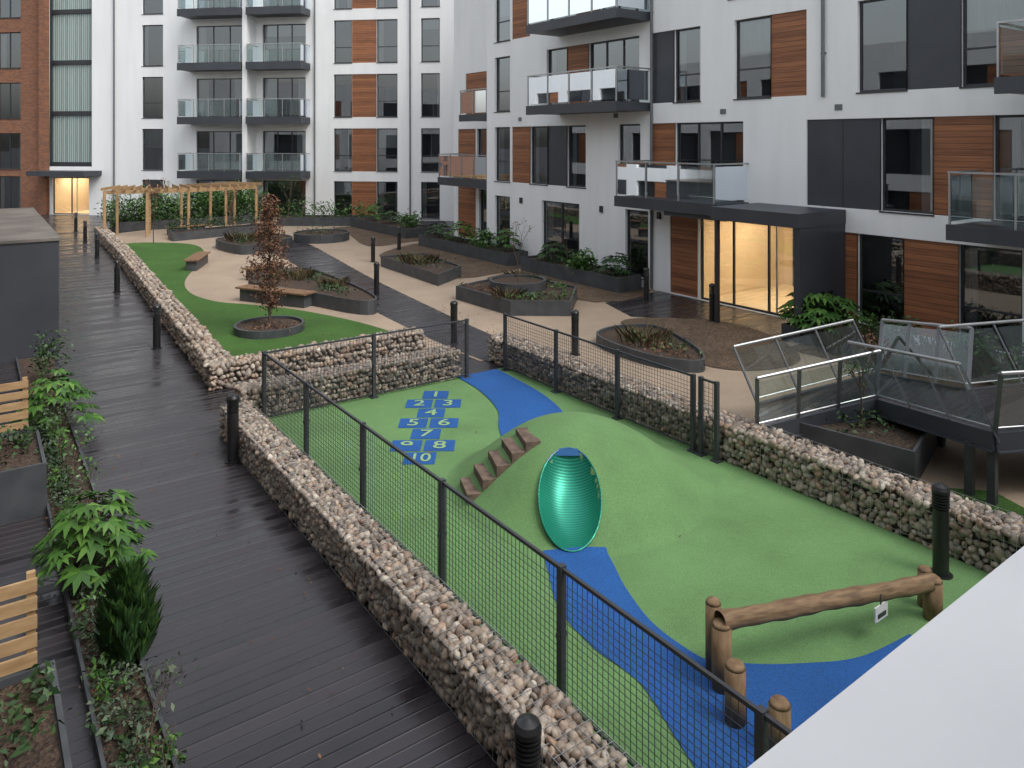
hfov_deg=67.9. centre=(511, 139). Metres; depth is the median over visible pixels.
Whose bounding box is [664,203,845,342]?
entrance canopy
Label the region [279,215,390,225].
metal planter
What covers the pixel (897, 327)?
shrub
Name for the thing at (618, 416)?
fence
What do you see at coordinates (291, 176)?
young tree
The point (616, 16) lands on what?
balcony
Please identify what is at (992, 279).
rooms
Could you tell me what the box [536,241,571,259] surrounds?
fatsia shrub
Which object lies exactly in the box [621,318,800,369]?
mulch bed
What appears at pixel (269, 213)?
young tree
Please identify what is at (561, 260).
ground cover
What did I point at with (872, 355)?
young tree
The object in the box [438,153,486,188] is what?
balcony
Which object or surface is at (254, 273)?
ground cover
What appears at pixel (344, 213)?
hedge
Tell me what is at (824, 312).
fatsia shrub
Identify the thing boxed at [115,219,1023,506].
resin path
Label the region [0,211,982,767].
deck floor
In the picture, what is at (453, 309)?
bollard light
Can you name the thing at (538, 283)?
ring planter
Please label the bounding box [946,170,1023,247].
balcony
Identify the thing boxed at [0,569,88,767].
terrace planter
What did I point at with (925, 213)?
window frames
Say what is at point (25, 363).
planting bed
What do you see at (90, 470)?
shrub
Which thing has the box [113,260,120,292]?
bollard light
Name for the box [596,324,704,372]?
metal planter
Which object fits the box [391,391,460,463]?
hopscotch marking
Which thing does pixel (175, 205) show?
bamboo hedge
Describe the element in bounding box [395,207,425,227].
shrub
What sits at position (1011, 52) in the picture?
balcony
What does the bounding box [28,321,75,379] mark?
shrub
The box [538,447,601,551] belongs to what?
play slide
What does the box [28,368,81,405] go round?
fatsia shrub
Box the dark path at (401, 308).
[274,241,493,361]
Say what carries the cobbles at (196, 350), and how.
on the deck floor
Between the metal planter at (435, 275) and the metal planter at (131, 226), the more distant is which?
the metal planter at (131, 226)
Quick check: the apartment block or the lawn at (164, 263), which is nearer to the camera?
the lawn at (164, 263)
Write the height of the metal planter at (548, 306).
0.420 m
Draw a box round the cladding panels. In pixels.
[513,0,992,341]
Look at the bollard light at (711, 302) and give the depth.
20.05 m
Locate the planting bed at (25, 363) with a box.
[18,355,170,767]
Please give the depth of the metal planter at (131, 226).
40.84 m
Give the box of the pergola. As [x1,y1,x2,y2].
[101,182,261,236]
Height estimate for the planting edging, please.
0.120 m
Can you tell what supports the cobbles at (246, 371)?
on the deck floor
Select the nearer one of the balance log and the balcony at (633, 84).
the balance log
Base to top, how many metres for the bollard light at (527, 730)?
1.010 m
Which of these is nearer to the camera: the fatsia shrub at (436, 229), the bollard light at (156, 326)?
the bollard light at (156, 326)
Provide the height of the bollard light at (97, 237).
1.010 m
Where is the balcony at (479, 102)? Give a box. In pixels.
[459,88,486,121]
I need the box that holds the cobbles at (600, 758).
[218,400,641,767]
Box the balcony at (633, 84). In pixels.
[526,65,649,114]
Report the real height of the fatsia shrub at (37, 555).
0.876 m
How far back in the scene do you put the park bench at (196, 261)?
28.11 m
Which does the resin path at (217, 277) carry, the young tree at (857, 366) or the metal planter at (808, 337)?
the metal planter at (808, 337)
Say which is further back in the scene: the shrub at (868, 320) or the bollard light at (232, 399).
the shrub at (868, 320)
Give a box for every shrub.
[9,375,106,439]
[21,489,159,598]
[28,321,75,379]
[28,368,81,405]
[29,490,126,571]
[35,400,82,468]
[50,456,105,502]
[61,419,95,495]
[92,552,163,672]
[100,651,201,755]
[162,720,195,767]
[361,203,384,219]
[376,210,401,222]
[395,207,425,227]
[423,221,452,237]
[444,221,472,241]
[468,225,498,250]
[484,227,521,250]
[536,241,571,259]
[564,247,597,272]
[593,252,638,274]
[776,291,850,328]
[791,305,844,334]
[817,291,862,320]
[839,307,885,334]
[861,311,934,366]
[941,320,1006,372]
[983,342,1023,384]
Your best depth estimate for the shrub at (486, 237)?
30.89 m
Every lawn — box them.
[126,242,387,355]
[949,488,1023,518]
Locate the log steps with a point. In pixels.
(500, 464)
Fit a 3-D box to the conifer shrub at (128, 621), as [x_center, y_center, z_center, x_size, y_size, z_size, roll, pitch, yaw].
[-3.482,4.291,6.913,0.599,1.018,0.708,0,0,-35]
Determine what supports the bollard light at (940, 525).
on the rubber play surface
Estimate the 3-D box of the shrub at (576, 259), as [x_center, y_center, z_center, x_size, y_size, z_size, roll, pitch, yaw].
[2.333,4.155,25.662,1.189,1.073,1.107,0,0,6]
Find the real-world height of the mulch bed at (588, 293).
0.001 m
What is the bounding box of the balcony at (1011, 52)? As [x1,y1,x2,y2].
[994,19,1023,94]
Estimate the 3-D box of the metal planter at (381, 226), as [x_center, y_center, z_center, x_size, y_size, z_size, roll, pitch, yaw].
[-6.474,4.550,39.907,1.400,0.500,6.500,0,0,-35]
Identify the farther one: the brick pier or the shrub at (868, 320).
the brick pier
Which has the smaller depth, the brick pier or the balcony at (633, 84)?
the balcony at (633, 84)
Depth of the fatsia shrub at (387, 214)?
39.49 m
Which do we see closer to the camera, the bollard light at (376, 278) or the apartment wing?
the bollard light at (376, 278)
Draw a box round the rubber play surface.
[269,368,987,767]
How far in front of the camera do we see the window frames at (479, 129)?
35.79 m
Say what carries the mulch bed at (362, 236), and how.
on the resin path at (217, 277)
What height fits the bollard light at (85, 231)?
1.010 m
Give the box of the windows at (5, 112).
[0,0,20,208]
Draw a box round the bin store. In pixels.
[0,207,60,362]
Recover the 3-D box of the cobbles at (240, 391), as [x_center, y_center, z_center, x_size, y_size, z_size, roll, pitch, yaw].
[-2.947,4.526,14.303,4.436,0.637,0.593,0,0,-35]
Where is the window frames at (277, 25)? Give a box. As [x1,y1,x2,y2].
[54,0,439,219]
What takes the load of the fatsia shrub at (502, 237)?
in the metal planter at (488, 254)
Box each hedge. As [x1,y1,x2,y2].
[94,176,268,229]
[165,209,262,231]
[273,197,383,220]
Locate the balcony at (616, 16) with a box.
[526,0,649,36]
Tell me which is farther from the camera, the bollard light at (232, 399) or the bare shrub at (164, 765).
the bollard light at (232, 399)
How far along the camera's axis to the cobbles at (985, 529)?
10.25 m
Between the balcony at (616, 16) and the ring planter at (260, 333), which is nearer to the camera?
the ring planter at (260, 333)
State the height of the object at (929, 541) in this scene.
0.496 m
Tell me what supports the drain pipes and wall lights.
attached to the walls at (775, 143)
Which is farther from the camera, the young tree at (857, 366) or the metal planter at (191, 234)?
the metal planter at (191, 234)
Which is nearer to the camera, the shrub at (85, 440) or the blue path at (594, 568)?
the blue path at (594, 568)
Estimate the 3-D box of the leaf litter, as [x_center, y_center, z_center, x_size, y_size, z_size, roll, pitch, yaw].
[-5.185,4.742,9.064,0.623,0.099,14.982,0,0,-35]
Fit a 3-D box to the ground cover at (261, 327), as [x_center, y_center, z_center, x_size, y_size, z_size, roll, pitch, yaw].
[-1.456,4.463,17.630,7.476,0.414,9.253,0,0,-35]
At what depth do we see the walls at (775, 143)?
22.11 m
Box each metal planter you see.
[110,212,254,231]
[168,224,264,241]
[216,233,292,254]
[248,267,376,314]
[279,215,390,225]
[351,216,430,238]
[381,253,460,285]
[418,233,527,265]
[456,278,576,315]
[520,255,640,292]
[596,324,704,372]
[781,322,844,346]
[794,417,937,483]
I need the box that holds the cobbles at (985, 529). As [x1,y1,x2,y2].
[487,332,1023,573]
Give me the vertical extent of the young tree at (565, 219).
1.867 m
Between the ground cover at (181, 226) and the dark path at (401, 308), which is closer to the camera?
the dark path at (401, 308)
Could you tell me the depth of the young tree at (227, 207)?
32.84 m
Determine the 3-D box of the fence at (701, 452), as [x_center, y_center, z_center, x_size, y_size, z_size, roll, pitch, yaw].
[2.964,4.200,11.448,0.140,1.200,0.440,0,0,-35]
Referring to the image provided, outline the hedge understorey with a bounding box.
[106,202,260,226]
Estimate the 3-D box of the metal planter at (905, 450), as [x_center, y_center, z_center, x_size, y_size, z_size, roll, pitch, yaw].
[5.543,4.550,11.893,1.942,0.500,2.081,0,0,43]
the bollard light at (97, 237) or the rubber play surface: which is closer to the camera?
the rubber play surface
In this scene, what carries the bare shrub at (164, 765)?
on the planting bed at (25, 363)
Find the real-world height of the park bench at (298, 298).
0.425 m
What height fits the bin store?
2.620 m
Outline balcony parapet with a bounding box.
[748,546,1023,767]
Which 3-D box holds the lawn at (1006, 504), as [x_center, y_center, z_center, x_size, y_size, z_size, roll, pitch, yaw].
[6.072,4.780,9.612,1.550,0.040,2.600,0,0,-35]
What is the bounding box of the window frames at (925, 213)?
[494,0,1023,354]
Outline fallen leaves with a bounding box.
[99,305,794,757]
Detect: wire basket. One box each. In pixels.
[220,400,642,767]
[234,346,457,415]
[489,333,1023,570]
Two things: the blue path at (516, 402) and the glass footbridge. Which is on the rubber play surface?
the blue path at (516, 402)
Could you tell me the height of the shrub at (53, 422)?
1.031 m
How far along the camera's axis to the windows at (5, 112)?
50.54 m
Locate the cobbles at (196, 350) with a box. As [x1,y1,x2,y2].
[94,226,232,385]
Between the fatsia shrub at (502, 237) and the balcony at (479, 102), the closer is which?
the fatsia shrub at (502, 237)
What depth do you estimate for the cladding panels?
18.75 m
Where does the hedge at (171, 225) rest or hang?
in the metal planter at (191, 234)
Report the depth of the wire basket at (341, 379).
13.91 m
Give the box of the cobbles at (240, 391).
[233,345,460,417]
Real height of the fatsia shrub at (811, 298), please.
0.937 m
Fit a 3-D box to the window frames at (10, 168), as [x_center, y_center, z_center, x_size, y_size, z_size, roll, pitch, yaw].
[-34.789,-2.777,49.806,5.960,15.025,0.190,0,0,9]
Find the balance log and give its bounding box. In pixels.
[705,565,942,749]
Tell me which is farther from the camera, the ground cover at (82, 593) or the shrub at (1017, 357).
the shrub at (1017, 357)
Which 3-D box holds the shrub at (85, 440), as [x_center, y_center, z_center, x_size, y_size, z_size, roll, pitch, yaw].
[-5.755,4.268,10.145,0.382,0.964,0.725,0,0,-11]
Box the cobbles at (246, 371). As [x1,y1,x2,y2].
[203,327,426,390]
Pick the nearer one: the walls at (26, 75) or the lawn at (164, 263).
the lawn at (164, 263)
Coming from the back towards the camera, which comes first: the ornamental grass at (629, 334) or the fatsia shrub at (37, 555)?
the ornamental grass at (629, 334)
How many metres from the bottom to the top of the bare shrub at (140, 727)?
0.754 m
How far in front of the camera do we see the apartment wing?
36.42 m
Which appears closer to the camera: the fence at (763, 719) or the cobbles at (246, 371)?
the fence at (763, 719)
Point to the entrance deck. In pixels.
(660, 304)
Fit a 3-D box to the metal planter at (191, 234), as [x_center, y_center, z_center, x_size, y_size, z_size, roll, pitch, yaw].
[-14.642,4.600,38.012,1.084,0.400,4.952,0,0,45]
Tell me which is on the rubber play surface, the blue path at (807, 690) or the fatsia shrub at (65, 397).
the blue path at (807, 690)
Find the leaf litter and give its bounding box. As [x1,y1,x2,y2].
[29,380,158,766]
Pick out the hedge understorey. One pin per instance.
(191, 213)
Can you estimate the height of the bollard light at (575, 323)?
1.010 m
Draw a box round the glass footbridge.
[733,318,1023,505]
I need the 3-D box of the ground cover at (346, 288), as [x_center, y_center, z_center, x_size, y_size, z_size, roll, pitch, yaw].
[-5.983,4.386,27.900,8.098,0.817,19.982,0,0,-35]
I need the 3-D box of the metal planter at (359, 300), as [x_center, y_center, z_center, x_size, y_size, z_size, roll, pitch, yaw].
[-6.263,4.600,23.169,2.506,0.400,6.612,0,0,-35]
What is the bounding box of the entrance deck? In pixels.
[606,291,792,341]
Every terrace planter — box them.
[0,376,65,525]
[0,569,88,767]
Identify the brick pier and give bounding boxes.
[39,0,48,214]
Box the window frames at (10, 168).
[0,0,20,207]
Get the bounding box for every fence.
[261,351,791,767]
[266,318,470,416]
[500,313,697,453]
[694,376,723,463]
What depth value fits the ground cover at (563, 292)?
20.87 m
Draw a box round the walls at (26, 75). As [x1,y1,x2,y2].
[0,0,38,212]
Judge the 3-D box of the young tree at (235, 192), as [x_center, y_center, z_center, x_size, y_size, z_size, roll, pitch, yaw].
[-13.952,3.440,38.139,0.752,2.119,1.073,0,0,31]
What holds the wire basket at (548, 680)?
on the deck floor
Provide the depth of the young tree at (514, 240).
22.88 m
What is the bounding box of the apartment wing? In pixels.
[454,0,486,241]
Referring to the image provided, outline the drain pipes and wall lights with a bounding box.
[518,0,841,288]
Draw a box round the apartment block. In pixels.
[26,0,453,220]
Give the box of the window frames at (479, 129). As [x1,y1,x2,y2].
[479,129,486,237]
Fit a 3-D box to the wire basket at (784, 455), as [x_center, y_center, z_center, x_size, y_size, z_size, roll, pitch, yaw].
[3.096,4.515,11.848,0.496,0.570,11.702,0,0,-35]
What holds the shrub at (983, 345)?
on the mulch bed at (809, 349)
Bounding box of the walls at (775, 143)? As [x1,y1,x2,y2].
[487,0,1023,363]
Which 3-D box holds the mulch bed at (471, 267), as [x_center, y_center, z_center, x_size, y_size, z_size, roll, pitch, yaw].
[-2.837,4.784,30.826,4.689,0.001,8.889,0,0,-35]
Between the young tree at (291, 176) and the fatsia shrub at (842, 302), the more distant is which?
the young tree at (291, 176)
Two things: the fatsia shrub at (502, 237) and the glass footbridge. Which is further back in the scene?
the fatsia shrub at (502, 237)
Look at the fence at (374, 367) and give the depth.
14.21 m
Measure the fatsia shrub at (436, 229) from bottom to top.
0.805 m
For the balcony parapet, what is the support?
attached to the apartment house
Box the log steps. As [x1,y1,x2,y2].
[460,427,540,505]
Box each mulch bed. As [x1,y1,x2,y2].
[335,226,432,245]
[379,243,519,277]
[488,271,649,301]
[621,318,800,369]
[791,343,992,387]
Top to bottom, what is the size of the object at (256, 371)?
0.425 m
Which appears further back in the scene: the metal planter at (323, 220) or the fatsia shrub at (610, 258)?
the metal planter at (323, 220)
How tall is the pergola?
2.490 m
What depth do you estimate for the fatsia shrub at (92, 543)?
7.87 m
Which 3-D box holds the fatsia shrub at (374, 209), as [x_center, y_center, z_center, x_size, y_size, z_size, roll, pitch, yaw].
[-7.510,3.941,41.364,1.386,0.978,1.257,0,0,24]
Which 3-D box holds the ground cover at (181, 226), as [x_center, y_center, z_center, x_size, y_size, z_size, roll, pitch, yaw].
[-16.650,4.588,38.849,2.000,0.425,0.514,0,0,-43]
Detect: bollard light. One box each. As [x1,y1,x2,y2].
[73,212,77,231]
[83,220,87,241]
[94,233,99,257]
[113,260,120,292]
[151,304,162,348]
[224,393,240,464]
[370,236,375,261]
[373,262,379,294]
[396,227,401,249]
[449,300,458,343]
[514,713,541,767]
[570,310,578,355]
[642,267,649,301]
[708,283,713,321]
[931,483,952,579]
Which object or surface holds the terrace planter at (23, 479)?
on the deck floor
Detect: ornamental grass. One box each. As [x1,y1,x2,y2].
[222,230,673,347]
[811,311,1023,384]
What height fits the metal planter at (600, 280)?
0.500 m
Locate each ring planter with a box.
[233,315,304,338]
[293,229,348,243]
[489,274,545,292]
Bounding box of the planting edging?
[15,356,178,767]
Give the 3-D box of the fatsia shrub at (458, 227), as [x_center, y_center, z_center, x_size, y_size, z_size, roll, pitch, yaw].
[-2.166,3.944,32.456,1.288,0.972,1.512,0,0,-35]
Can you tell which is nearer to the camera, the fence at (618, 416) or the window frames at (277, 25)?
the fence at (618, 416)
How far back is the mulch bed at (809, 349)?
15.64 m
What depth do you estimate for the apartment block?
47.09 m
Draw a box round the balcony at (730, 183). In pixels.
[614,160,748,215]
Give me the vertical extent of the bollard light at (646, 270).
1.010 m
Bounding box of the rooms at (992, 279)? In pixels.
[499,0,1023,351]
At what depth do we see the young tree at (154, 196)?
34.85 m
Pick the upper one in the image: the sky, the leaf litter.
the sky
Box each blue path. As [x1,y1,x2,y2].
[459,369,562,435]
[543,547,753,767]
[670,634,911,735]
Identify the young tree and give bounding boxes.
[140,177,170,242]
[223,205,235,241]
[224,188,241,230]
[239,194,296,323]
[277,174,299,221]
[501,218,532,281]
[543,214,569,260]
[840,351,873,427]
[862,327,896,396]
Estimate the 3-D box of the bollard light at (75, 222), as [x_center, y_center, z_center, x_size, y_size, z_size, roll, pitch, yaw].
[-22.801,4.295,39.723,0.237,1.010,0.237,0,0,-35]
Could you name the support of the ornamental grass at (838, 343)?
on the mulch bed at (809, 349)
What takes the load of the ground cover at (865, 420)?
in the metal planter at (905, 450)
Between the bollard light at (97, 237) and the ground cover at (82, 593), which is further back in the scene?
the bollard light at (97, 237)
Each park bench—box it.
[183,251,210,270]
[235,284,316,307]
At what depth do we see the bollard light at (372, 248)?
29.81 m
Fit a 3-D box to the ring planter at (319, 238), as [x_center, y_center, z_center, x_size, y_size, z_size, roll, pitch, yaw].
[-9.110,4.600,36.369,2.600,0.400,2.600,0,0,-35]
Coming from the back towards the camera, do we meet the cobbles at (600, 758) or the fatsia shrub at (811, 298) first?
the fatsia shrub at (811, 298)
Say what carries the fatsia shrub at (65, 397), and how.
on the planting bed at (25, 363)
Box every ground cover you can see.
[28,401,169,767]
[164,224,204,234]
[224,223,564,304]
[242,262,287,279]
[242,282,694,358]
[395,253,701,353]
[433,231,633,275]
[811,398,894,439]
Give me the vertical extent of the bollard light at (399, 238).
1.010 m

